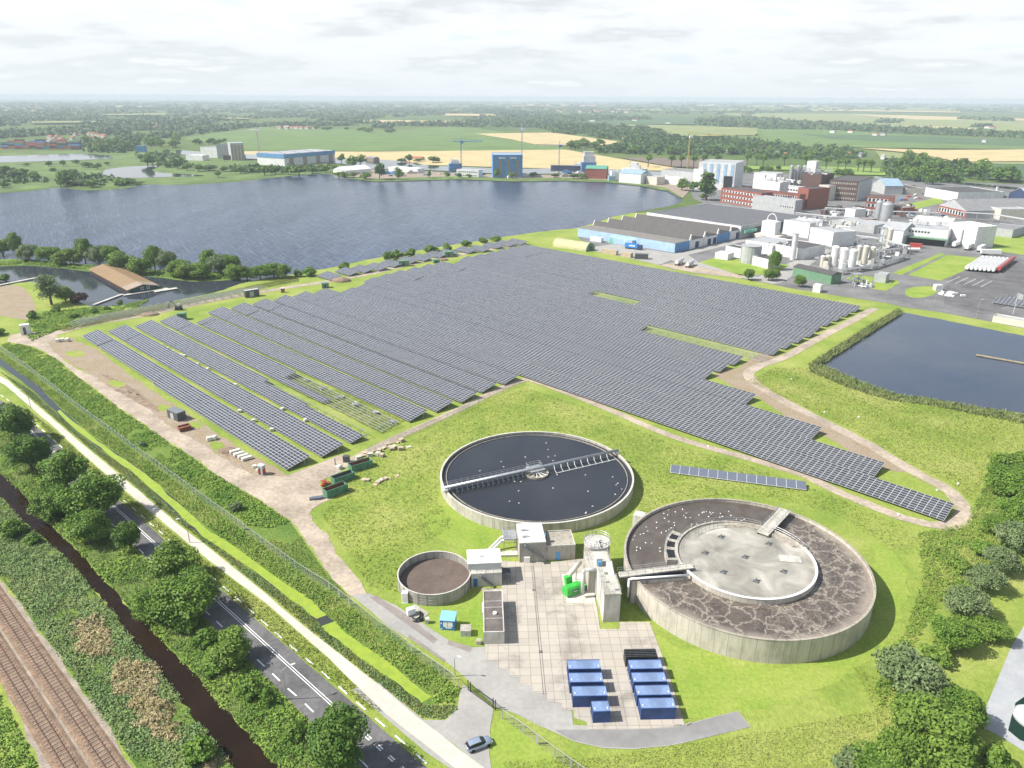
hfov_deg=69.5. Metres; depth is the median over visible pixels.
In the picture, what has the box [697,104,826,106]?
field
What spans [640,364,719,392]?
solar table
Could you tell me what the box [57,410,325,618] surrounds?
duckweed
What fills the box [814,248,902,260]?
pipe bridge
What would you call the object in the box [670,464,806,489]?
panel row
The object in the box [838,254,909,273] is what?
pipe bridge
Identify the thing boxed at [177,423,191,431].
waste skip
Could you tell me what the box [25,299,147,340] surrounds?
shore herbs
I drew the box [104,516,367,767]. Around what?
road edge marking
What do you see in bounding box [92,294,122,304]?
footbridge
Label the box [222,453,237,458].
dark soil
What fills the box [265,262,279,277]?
broadleaf tree
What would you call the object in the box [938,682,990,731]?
broadleaf tree
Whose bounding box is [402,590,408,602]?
storage vessel
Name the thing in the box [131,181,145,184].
broadleaf tree
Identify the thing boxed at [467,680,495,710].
sliding gate
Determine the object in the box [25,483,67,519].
broadleaf tree
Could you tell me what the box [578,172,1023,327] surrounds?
factory paving
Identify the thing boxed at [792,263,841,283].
building
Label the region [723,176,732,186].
door
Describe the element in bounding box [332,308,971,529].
field path
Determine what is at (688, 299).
solar table
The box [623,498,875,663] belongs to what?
aeration tank
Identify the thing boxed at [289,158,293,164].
door
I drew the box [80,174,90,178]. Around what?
broadleaf tree
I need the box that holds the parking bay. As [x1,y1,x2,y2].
[944,256,1023,313]
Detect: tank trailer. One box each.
[675,257,683,265]
[685,259,694,267]
[886,243,896,248]
[901,247,919,252]
[965,255,983,270]
[969,256,987,270]
[973,256,992,270]
[978,256,996,271]
[982,257,1000,271]
[986,257,1004,271]
[991,257,1008,272]
[996,256,1015,271]
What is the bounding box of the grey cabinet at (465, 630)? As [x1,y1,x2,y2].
[460,624,470,636]
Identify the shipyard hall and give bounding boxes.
[256,149,334,165]
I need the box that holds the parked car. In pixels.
[464,735,492,752]
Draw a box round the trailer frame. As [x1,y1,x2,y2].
[938,291,965,296]
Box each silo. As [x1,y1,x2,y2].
[583,530,610,566]
[819,255,825,266]
[825,255,830,265]
[830,245,839,266]
[838,247,848,268]
[847,249,857,270]
[857,245,862,260]
[861,245,869,263]
[868,246,876,260]
[874,200,883,220]
[879,201,893,221]
[885,228,893,245]
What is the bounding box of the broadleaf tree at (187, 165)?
[181,163,191,167]
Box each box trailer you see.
[952,240,959,247]
[964,243,973,249]
[977,244,985,250]
[980,249,1001,255]
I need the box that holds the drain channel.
[531,566,545,693]
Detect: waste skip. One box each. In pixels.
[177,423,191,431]
[322,481,347,498]
[330,469,354,483]
[348,457,372,471]
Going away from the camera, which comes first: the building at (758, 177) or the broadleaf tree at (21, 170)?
the building at (758, 177)
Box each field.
[0,150,332,191]
[32,121,95,122]
[82,113,173,114]
[184,126,562,150]
[244,150,671,170]
[363,120,463,122]
[373,105,467,106]
[445,113,494,115]
[479,133,619,145]
[512,104,596,105]
[571,117,694,123]
[613,124,756,135]
[616,109,772,110]
[620,157,746,167]
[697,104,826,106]
[715,129,1023,148]
[724,113,1023,130]
[747,106,1023,111]
[748,166,885,174]
[804,134,1023,145]
[806,109,959,112]
[851,114,1023,120]
[867,148,1023,160]
[875,150,1023,163]
[907,126,975,129]
[986,164,1023,179]
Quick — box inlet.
[0,265,264,306]
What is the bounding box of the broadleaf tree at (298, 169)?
[288,165,308,174]
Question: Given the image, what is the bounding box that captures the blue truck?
[625,242,642,249]
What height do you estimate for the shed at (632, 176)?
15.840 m
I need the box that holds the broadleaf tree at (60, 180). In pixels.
[55,175,64,186]
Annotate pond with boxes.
[822,312,1023,412]
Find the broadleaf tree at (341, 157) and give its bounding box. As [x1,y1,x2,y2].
[337,153,344,161]
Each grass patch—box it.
[65,351,84,356]
[109,380,125,386]
[157,404,169,410]
[189,422,202,427]
[210,441,224,449]
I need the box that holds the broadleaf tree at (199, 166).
[192,164,205,170]
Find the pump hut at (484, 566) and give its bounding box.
[467,548,501,588]
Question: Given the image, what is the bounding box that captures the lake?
[0,174,681,306]
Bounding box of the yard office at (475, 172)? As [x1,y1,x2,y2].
[457,169,482,176]
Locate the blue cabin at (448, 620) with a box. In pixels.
[439,610,456,630]
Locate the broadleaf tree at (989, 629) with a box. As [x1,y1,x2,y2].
[968,614,1014,640]
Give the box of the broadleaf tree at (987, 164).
[976,158,994,172]
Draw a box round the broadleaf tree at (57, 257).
[49,250,67,264]
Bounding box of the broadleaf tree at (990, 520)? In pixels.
[976,512,1010,533]
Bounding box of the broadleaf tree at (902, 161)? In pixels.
[891,157,907,166]
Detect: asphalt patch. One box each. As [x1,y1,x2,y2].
[370,596,437,642]
[408,634,444,660]
[447,640,472,651]
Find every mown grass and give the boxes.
[398,592,482,645]
[418,504,513,560]
[489,718,561,767]
[628,542,911,718]
[700,258,788,275]
[846,274,873,284]
[873,280,899,290]
[893,253,944,274]
[905,198,942,208]
[905,286,937,297]
[909,255,976,280]
[991,234,1023,254]
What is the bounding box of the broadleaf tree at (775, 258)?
[769,250,781,267]
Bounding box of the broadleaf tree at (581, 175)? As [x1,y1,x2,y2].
[577,173,586,177]
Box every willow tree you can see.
[6,169,19,178]
[14,244,39,259]
[70,179,86,185]
[83,245,104,264]
[154,250,176,268]
[203,164,217,170]
[206,253,229,274]
[219,166,227,170]
[870,641,952,702]
[941,584,994,616]
[964,563,1011,591]
[982,545,1023,572]
[992,520,1023,553]
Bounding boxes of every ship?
[448,159,461,167]
[551,162,580,168]
[580,146,595,167]
[622,159,647,170]
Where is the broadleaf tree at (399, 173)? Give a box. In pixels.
[394,167,403,179]
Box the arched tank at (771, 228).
[754,213,786,238]
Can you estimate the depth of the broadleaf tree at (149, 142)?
1539.44 m
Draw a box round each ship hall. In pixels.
[661,168,693,183]
[693,168,705,188]
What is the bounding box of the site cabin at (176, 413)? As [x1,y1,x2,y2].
[166,406,185,420]
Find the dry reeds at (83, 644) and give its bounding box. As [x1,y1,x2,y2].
[70,613,116,656]
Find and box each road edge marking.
[1,395,426,763]
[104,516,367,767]
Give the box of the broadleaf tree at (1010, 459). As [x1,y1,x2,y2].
[987,451,1023,468]
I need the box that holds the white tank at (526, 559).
[524,557,529,562]
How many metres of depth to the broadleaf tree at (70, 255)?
461.09 m
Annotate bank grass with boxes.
[269,537,350,602]
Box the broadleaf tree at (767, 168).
[764,165,771,170]
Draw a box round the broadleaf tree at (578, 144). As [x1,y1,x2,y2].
[574,140,582,148]
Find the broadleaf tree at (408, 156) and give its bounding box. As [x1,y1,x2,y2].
[405,154,411,162]
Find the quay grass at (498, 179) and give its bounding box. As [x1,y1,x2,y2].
[343,176,680,197]
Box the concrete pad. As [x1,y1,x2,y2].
[562,574,594,602]
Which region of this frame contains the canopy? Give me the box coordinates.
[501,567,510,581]
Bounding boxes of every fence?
[0,347,249,534]
[249,528,458,687]
[367,380,524,450]
[502,709,583,767]
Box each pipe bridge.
[794,212,873,220]
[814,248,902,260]
[824,207,940,218]
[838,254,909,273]
[855,235,910,254]
[960,212,1023,224]
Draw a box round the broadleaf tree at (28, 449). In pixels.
[1,433,55,469]
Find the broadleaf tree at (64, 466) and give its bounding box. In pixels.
[35,449,89,490]
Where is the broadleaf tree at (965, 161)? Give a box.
[957,158,971,165]
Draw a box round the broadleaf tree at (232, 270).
[222,263,246,279]
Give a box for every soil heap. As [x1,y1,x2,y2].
[139,312,159,316]
[217,447,234,453]
[331,277,350,282]
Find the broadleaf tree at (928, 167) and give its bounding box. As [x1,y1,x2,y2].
[920,163,935,174]
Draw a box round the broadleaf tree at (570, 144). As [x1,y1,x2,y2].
[566,141,574,148]
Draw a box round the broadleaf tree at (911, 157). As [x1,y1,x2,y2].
[904,154,914,163]
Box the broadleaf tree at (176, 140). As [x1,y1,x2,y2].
[168,138,180,146]
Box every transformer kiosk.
[177,312,186,319]
[321,282,328,287]
[398,260,409,265]
[432,259,439,262]
[444,251,453,256]
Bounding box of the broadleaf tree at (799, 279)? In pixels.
[793,274,806,285]
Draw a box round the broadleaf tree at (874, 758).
[849,738,910,767]
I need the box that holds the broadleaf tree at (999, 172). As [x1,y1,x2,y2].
[989,166,1006,181]
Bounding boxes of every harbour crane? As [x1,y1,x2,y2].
[249,127,259,151]
[453,137,482,161]
[520,127,524,153]
[536,141,565,164]
[687,132,722,165]
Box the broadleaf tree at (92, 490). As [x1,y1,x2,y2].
[53,469,125,515]
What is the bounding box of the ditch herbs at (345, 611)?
[0,352,460,703]
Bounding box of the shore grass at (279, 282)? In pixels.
[56,276,298,330]
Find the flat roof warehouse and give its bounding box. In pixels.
[647,203,802,237]
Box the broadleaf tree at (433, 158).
[428,156,438,162]
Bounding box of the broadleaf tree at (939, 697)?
[894,684,945,707]
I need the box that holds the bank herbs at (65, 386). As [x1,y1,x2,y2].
[1,342,287,527]
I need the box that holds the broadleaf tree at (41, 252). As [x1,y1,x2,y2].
[33,246,61,259]
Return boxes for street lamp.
[282,663,294,699]
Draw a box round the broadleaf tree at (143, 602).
[128,583,162,621]
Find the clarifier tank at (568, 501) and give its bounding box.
[440,431,633,531]
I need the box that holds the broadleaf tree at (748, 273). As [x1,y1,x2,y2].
[743,269,754,279]
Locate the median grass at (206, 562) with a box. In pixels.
[24,406,381,710]
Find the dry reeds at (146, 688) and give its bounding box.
[110,655,181,742]
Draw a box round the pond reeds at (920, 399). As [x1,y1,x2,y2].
[808,362,1023,423]
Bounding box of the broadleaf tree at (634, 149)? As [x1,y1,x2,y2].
[631,145,638,153]
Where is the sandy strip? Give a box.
[659,262,743,277]
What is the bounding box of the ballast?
[0,585,129,767]
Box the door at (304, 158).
[303,157,307,163]
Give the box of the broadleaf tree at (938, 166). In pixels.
[932,161,947,171]
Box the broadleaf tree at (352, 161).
[345,155,356,165]
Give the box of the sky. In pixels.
[0,0,1023,103]
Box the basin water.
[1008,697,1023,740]
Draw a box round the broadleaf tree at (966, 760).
[925,739,982,767]
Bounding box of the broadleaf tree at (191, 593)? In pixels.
[147,564,221,625]
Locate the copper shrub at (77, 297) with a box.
[70,292,88,303]
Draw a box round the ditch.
[0,358,428,702]
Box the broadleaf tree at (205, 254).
[198,249,216,266]
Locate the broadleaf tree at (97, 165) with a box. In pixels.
[91,162,101,168]
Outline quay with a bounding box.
[350,169,690,197]
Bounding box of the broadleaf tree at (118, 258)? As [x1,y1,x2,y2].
[105,250,135,267]
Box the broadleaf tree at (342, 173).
[339,171,348,177]
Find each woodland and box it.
[0,100,265,139]
[0,167,48,185]
[48,168,135,186]
[77,134,140,152]
[134,150,201,168]
[228,163,331,172]
[239,100,529,128]
[393,119,481,126]
[463,112,651,127]
[468,101,1023,114]
[531,120,761,154]
[693,114,1023,137]
[739,138,866,159]
[873,117,903,122]
[879,155,989,183]
[957,115,1014,120]
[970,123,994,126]
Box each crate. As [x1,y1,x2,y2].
[602,248,618,254]
[621,251,632,257]
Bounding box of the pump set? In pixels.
[405,604,428,623]
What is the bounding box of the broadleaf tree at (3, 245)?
[0,239,9,254]
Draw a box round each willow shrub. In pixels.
[227,502,242,511]
[830,744,865,767]
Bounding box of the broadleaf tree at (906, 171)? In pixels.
[902,167,910,175]
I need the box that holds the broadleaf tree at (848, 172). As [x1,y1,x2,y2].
[844,170,853,174]
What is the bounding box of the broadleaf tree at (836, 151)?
[832,149,843,154]
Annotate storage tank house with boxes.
[610,170,618,179]
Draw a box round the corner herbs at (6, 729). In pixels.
[0,696,37,767]
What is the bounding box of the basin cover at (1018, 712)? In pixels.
[1012,704,1023,725]
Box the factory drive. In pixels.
[592,238,830,283]
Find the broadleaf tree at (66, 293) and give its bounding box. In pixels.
[54,286,74,300]
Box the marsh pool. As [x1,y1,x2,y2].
[101,166,203,177]
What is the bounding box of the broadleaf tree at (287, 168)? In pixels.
[282,165,291,173]
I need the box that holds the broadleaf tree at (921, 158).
[911,152,928,165]
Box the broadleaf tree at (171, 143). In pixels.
[167,141,176,147]
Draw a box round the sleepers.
[0,593,122,767]
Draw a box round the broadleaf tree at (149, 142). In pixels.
[144,140,155,146]
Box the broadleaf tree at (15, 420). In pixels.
[0,402,37,437]
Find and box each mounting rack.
[68,317,87,326]
[94,312,113,321]
[287,373,338,402]
[325,394,391,428]
[376,419,398,431]
[589,290,640,304]
[644,326,708,345]
[704,340,768,361]
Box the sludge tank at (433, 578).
[397,551,470,605]
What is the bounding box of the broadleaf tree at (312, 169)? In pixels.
[307,167,317,172]
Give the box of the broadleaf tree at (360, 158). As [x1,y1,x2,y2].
[355,154,367,163]
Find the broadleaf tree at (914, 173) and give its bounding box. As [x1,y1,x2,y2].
[907,167,922,181]
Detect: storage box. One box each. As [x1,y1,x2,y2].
[590,236,602,241]
[635,253,647,259]
[910,243,921,247]
[933,284,943,290]
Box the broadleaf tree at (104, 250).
[99,245,119,260]
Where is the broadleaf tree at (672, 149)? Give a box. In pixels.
[664,145,675,152]
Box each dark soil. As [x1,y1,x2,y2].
[101,374,142,395]
[103,382,158,411]
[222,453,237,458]
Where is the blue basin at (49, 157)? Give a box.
[0,153,113,162]
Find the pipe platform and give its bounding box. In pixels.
[488,525,517,556]
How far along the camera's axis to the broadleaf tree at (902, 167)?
1031.54 m
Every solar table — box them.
[82,330,112,346]
[99,339,141,364]
[108,325,141,340]
[123,356,172,381]
[125,334,169,356]
[134,320,167,334]
[151,328,196,350]
[152,349,201,375]
[153,374,208,405]
[159,315,191,329]
[177,323,223,344]
[181,343,229,368]
[184,367,239,396]
[188,396,250,431]
[196,316,215,324]
[202,318,247,338]
[207,306,239,319]
[207,338,257,361]
[213,360,268,388]
[220,387,282,421]
[226,314,271,333]
[229,421,299,462]
[230,302,259,314]
[232,332,282,354]
[241,354,296,380]
[248,309,293,327]
[251,381,311,411]
[252,298,281,310]
[257,327,306,348]
[263,411,332,450]
[267,347,322,372]
[270,305,314,322]
[273,295,302,306]
[277,450,309,469]
[279,373,340,402]
[280,322,330,342]
[291,301,335,318]
[292,341,347,365]
[293,291,321,302]
[294,403,361,438]
[302,317,351,336]
[306,365,367,393]
[312,439,343,456]
[313,288,340,298]
[316,271,341,279]
[316,336,370,358]
[323,312,372,331]
[332,358,393,385]
[334,267,359,275]
[338,330,392,352]
[341,287,359,294]
[344,429,368,442]
[351,264,373,272]
[351,384,426,421]
[356,283,375,290]
[356,351,416,377]
[360,325,414,346]
[364,277,393,287]
[366,262,387,270]
[378,273,408,283]
[378,377,452,411]
[379,259,402,267]
[380,345,439,370]
[381,320,434,340]
[392,270,423,279]
[396,256,418,263]
[401,339,461,363]
[402,369,476,402]
[406,267,439,276]
[411,254,432,261]
[420,264,453,273]
[423,251,444,257]
[423,334,481,356]
[426,362,496,392]
[434,261,466,270]
[437,249,457,253]
[448,356,517,384]
[454,246,476,253]
[454,260,481,268]
[459,256,494,265]
[462,323,519,344]
[469,349,535,374]
[470,245,490,251]
[474,254,507,262]
[481,242,503,248]
[485,251,518,259]
[489,343,554,367]
[496,240,515,246]
[497,249,532,257]
[498,314,554,332]
[507,246,541,254]
[508,238,526,244]
[508,337,572,360]
[519,244,552,252]
[522,367,596,396]
[527,332,590,354]
[542,360,615,387]
[544,327,606,347]
[549,250,587,258]
[561,353,633,379]
[562,322,623,341]
[576,293,627,308]
[578,317,637,336]
[580,347,650,372]
[583,256,624,265]
[584,387,667,420]
[593,312,649,330]
[597,341,667,365]
[599,268,644,279]
[601,286,653,300]
[603,379,685,411]
[607,308,666,326]
[610,266,655,276]
[613,336,682,358]
[615,283,665,296]
[620,263,666,273]
[622,304,679,320]
[622,371,703,401]
[627,280,678,292]
[630,330,696,351]
[635,300,691,315]
[639,276,688,288]
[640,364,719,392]
[648,296,704,311]
[651,273,699,285]
[655,410,750,449]
[657,358,714,378]
[658,320,724,340]
[660,292,716,306]
[662,270,710,281]
[673,289,727,302]
[673,316,737,334]
[673,351,729,372]
[674,401,768,437]
[684,285,738,298]
[686,311,749,328]
[689,345,743,364]
[693,392,784,426]
[695,282,748,294]
[699,307,761,323]
[705,279,758,291]
[709,384,755,404]
[710,302,771,318]
[716,334,781,354]
[723,298,782,314]
[730,328,793,348]
[734,295,792,309]
[739,437,849,483]
[743,323,805,342]
[744,291,802,305]
[754,288,812,301]
[755,319,815,337]
[757,427,865,470]
[767,314,822,331]
[774,416,821,438]
[777,310,832,326]
[789,305,841,321]
[798,301,851,316]
[808,297,860,311]
[839,470,953,520]
[855,457,884,476]
[992,297,1023,307]
[1006,295,1023,300]
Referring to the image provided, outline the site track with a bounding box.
[7,332,366,595]
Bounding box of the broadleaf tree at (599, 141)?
[596,138,605,143]
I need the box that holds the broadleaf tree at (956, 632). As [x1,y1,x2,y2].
[928,613,983,650]
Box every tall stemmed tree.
[645,154,652,166]
[668,154,675,166]
[678,154,685,167]
[690,155,698,166]
[702,153,707,160]
[715,153,722,158]
[745,152,752,164]
[755,153,761,165]
[759,154,767,163]
[782,153,789,165]
[802,154,811,164]
[822,156,831,168]
[835,157,842,168]
[843,158,850,168]
[854,158,861,170]
[860,159,868,171]
[867,159,875,171]
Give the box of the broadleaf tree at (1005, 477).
[981,463,1023,495]
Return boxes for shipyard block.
[136,145,146,151]
[186,154,208,160]
[200,146,217,157]
[216,144,228,158]
[223,155,245,159]
[227,142,244,160]
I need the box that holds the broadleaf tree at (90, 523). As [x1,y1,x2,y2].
[60,507,111,541]
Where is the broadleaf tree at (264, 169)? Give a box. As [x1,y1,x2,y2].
[256,166,270,174]
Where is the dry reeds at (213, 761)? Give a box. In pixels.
[200,755,229,767]
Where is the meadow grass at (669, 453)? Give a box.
[322,389,915,588]
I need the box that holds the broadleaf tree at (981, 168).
[976,165,984,172]
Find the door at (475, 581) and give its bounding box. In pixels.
[473,578,477,586]
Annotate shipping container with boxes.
[567,659,600,675]
[568,672,603,692]
[571,685,607,706]
[590,700,610,722]
[627,659,662,679]
[630,672,666,692]
[634,684,671,705]
[638,697,675,719]
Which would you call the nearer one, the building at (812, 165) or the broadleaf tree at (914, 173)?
the building at (812, 165)
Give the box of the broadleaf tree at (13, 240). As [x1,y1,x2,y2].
[4,232,22,252]
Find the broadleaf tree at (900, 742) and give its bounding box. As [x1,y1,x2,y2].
[875,725,933,767]
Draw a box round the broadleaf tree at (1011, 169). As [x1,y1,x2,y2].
[1003,165,1021,174]
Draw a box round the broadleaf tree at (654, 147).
[650,144,658,152]
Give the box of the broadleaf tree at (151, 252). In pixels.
[141,245,161,269]
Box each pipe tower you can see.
[849,272,863,284]
[856,237,868,248]
[875,227,887,257]
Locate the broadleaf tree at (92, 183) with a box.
[83,180,98,186]
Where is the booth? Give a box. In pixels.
[19,323,30,334]
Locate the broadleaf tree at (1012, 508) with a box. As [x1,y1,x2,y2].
[995,492,1023,522]
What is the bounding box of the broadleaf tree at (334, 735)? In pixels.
[305,700,370,767]
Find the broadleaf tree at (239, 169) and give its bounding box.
[235,166,245,172]
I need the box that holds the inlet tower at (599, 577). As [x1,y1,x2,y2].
[581,547,621,621]
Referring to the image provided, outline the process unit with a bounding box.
[822,261,828,267]
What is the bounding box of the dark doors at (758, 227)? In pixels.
[754,222,783,232]
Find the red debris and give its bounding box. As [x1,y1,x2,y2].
[320,479,330,485]
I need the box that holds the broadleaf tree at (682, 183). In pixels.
[676,178,688,189]
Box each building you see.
[482,590,503,643]
[516,523,575,563]
[715,251,733,259]
[720,186,772,206]
[725,244,740,257]
[745,236,791,254]
[752,171,783,188]
[752,195,802,213]
[752,254,779,268]
[760,179,788,191]
[762,190,805,209]
[774,240,825,259]
[782,217,827,237]
[788,185,802,192]
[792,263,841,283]
[798,186,829,208]
[801,167,833,186]
[806,160,819,172]
[809,226,855,246]
[812,283,822,292]
[819,184,836,200]
[829,175,872,201]
[831,217,885,233]
[844,207,865,216]
[865,194,894,213]
[872,178,903,193]
[873,271,889,282]
[879,221,914,243]
[893,205,914,213]
[903,184,922,193]
[905,223,951,246]
[912,215,954,225]
[924,186,1003,199]
[937,198,1023,217]
[949,221,996,248]
[992,207,1023,219]
[992,314,1023,327]
[993,223,1023,237]
[1008,188,1023,197]
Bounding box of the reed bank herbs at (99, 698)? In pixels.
[0,498,224,767]
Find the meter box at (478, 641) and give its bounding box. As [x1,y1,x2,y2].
[476,638,481,644]
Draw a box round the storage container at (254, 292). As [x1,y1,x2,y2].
[243,288,259,297]
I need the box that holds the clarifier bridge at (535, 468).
[441,449,619,493]
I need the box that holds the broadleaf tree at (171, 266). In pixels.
[165,259,190,274]
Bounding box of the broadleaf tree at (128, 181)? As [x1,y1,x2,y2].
[123,179,134,184]
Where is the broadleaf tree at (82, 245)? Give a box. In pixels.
[72,238,92,263]
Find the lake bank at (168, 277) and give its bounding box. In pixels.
[0,259,244,281]
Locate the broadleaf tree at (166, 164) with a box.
[162,162,171,166]
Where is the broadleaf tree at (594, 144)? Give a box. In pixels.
[590,142,598,148]
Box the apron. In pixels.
[980,627,1023,750]
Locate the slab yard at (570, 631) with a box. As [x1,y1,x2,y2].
[479,558,684,728]
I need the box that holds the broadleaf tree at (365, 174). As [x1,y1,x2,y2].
[359,171,370,178]
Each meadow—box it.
[0,213,1023,767]
[0,285,35,319]
[503,669,899,767]
[748,367,1023,499]
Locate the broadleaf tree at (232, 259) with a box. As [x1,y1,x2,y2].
[221,254,241,269]
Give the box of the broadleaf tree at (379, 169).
[374,163,385,178]
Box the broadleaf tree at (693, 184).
[686,181,699,191]
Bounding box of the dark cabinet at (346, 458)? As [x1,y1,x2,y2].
[343,454,349,462]
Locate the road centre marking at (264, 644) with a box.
[31,430,403,767]
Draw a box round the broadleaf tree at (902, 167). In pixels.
[896,164,910,170]
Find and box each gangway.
[617,559,694,578]
[757,504,790,537]
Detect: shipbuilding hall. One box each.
[492,152,522,177]
[699,159,744,189]
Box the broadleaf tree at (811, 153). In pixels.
[806,149,817,157]
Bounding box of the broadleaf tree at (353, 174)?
[348,172,359,176]
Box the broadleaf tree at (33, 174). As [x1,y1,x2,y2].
[27,172,38,176]
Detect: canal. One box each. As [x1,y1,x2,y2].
[0,473,280,767]
[176,150,660,175]
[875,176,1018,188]
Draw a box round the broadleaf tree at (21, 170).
[16,168,28,173]
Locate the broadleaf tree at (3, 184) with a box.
[0,182,10,187]
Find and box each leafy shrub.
[0,273,10,280]
[0,518,28,537]
[21,532,41,545]
[26,310,36,318]
[50,306,60,311]
[69,313,81,317]
[88,308,97,312]
[173,614,198,634]
[181,734,216,767]
[188,627,217,649]
[198,659,226,677]
[234,676,264,701]
[258,687,276,706]
[280,720,304,742]
[293,269,301,275]
[301,266,316,275]
[338,262,348,268]
[382,251,394,259]
[392,249,400,258]
[405,248,415,255]
[423,245,439,252]
[443,242,451,249]
[461,240,472,245]
[478,237,487,241]
[489,236,501,240]
[918,640,953,666]
[946,558,972,573]
[971,540,996,554]
[980,741,1015,767]
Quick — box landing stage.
[0,277,37,284]
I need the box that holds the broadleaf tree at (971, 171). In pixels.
[963,167,981,178]
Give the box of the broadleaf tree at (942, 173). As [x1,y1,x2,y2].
[938,170,953,180]
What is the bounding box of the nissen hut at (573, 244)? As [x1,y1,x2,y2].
[553,238,594,251]
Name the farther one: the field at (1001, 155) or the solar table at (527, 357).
the field at (1001, 155)
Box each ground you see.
[0,99,1023,212]
[48,337,285,476]
[715,369,904,471]
[731,352,777,374]
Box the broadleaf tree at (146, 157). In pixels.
[140,152,152,164]
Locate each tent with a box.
[333,165,370,173]
[388,166,423,172]
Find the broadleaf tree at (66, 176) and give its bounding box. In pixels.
[54,170,73,185]
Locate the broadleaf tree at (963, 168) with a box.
[957,165,969,172]
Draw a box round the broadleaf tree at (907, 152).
[902,149,912,157]
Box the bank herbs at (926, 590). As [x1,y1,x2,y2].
[874,447,1023,706]
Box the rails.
[0,597,118,767]
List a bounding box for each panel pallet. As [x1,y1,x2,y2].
[229,448,240,454]
[233,451,243,456]
[237,453,248,458]
[241,455,251,461]
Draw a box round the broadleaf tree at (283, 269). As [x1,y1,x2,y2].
[274,264,291,277]
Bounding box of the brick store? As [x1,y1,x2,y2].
[585,165,608,178]
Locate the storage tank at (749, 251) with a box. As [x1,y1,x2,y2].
[740,243,761,263]
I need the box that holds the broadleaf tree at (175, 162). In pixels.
[170,159,181,168]
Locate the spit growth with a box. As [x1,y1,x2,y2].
[0,258,234,279]
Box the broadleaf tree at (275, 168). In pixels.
[269,165,282,173]
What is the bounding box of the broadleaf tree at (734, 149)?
[729,147,736,154]
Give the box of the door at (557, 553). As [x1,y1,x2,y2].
[556,552,559,559]
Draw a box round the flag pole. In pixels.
[1013,293,1023,312]
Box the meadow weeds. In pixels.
[326,390,914,589]
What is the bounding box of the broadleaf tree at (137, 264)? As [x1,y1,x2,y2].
[125,257,152,273]
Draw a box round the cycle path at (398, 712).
[0,376,483,767]
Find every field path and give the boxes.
[20,244,520,342]
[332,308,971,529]
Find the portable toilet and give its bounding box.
[257,463,265,474]
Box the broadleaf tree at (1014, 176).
[1004,171,1021,182]
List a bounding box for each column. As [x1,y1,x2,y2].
[788,165,793,184]
[789,233,798,259]
[792,169,796,185]
[795,165,800,185]
[798,169,802,185]
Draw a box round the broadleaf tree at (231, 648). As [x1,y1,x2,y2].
[205,624,252,668]
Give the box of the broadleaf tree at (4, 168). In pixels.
[0,166,13,171]
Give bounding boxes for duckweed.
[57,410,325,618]
[321,621,431,702]
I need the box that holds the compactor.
[562,575,585,596]
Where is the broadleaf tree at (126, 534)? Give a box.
[110,520,141,549]
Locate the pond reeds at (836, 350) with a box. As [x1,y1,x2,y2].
[812,308,902,364]
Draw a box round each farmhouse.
[365,156,378,160]
[404,156,424,159]
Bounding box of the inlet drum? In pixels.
[524,468,548,479]
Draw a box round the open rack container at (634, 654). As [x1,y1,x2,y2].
[623,649,657,666]
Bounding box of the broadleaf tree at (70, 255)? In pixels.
[61,248,82,264]
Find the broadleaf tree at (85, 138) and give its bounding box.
[81,136,90,141]
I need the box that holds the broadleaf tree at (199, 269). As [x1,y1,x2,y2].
[187,262,212,278]
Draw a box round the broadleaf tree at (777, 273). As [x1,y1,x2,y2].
[770,268,781,279]
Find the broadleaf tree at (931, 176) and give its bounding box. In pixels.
[924,170,940,184]
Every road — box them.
[0,400,426,767]
[351,593,750,748]
[422,684,493,767]
[556,711,748,747]
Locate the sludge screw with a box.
[567,560,581,579]
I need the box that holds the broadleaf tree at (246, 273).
[239,267,254,278]
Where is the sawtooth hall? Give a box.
[578,213,738,252]
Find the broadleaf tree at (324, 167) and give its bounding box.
[319,165,329,172]
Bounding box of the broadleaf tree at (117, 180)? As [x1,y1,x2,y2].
[110,179,124,182]
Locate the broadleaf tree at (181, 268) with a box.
[173,262,195,277]
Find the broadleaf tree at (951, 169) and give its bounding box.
[942,167,954,175]
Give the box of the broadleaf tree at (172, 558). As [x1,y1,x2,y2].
[144,539,201,578]
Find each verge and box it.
[0,347,452,708]
[0,438,348,767]
[0,497,233,767]
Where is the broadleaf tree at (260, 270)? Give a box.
[249,265,269,278]
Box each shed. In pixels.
[608,175,614,180]
[619,169,650,183]
[646,175,664,184]
[665,176,687,184]
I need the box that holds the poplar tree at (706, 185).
[697,172,717,200]
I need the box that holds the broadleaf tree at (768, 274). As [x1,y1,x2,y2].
[762,269,774,280]
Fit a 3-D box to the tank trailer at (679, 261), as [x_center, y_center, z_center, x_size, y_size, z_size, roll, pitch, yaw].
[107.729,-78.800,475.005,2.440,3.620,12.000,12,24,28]
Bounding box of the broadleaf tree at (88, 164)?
[80,162,93,166]
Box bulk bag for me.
[336,464,341,469]
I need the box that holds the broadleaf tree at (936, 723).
[888,690,984,765]
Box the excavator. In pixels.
[167,301,182,309]
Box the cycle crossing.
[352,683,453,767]
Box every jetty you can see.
[123,287,177,295]
[976,354,1023,363]
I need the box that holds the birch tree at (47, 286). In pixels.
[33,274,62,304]
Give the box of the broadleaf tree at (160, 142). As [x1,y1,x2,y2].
[155,139,165,146]

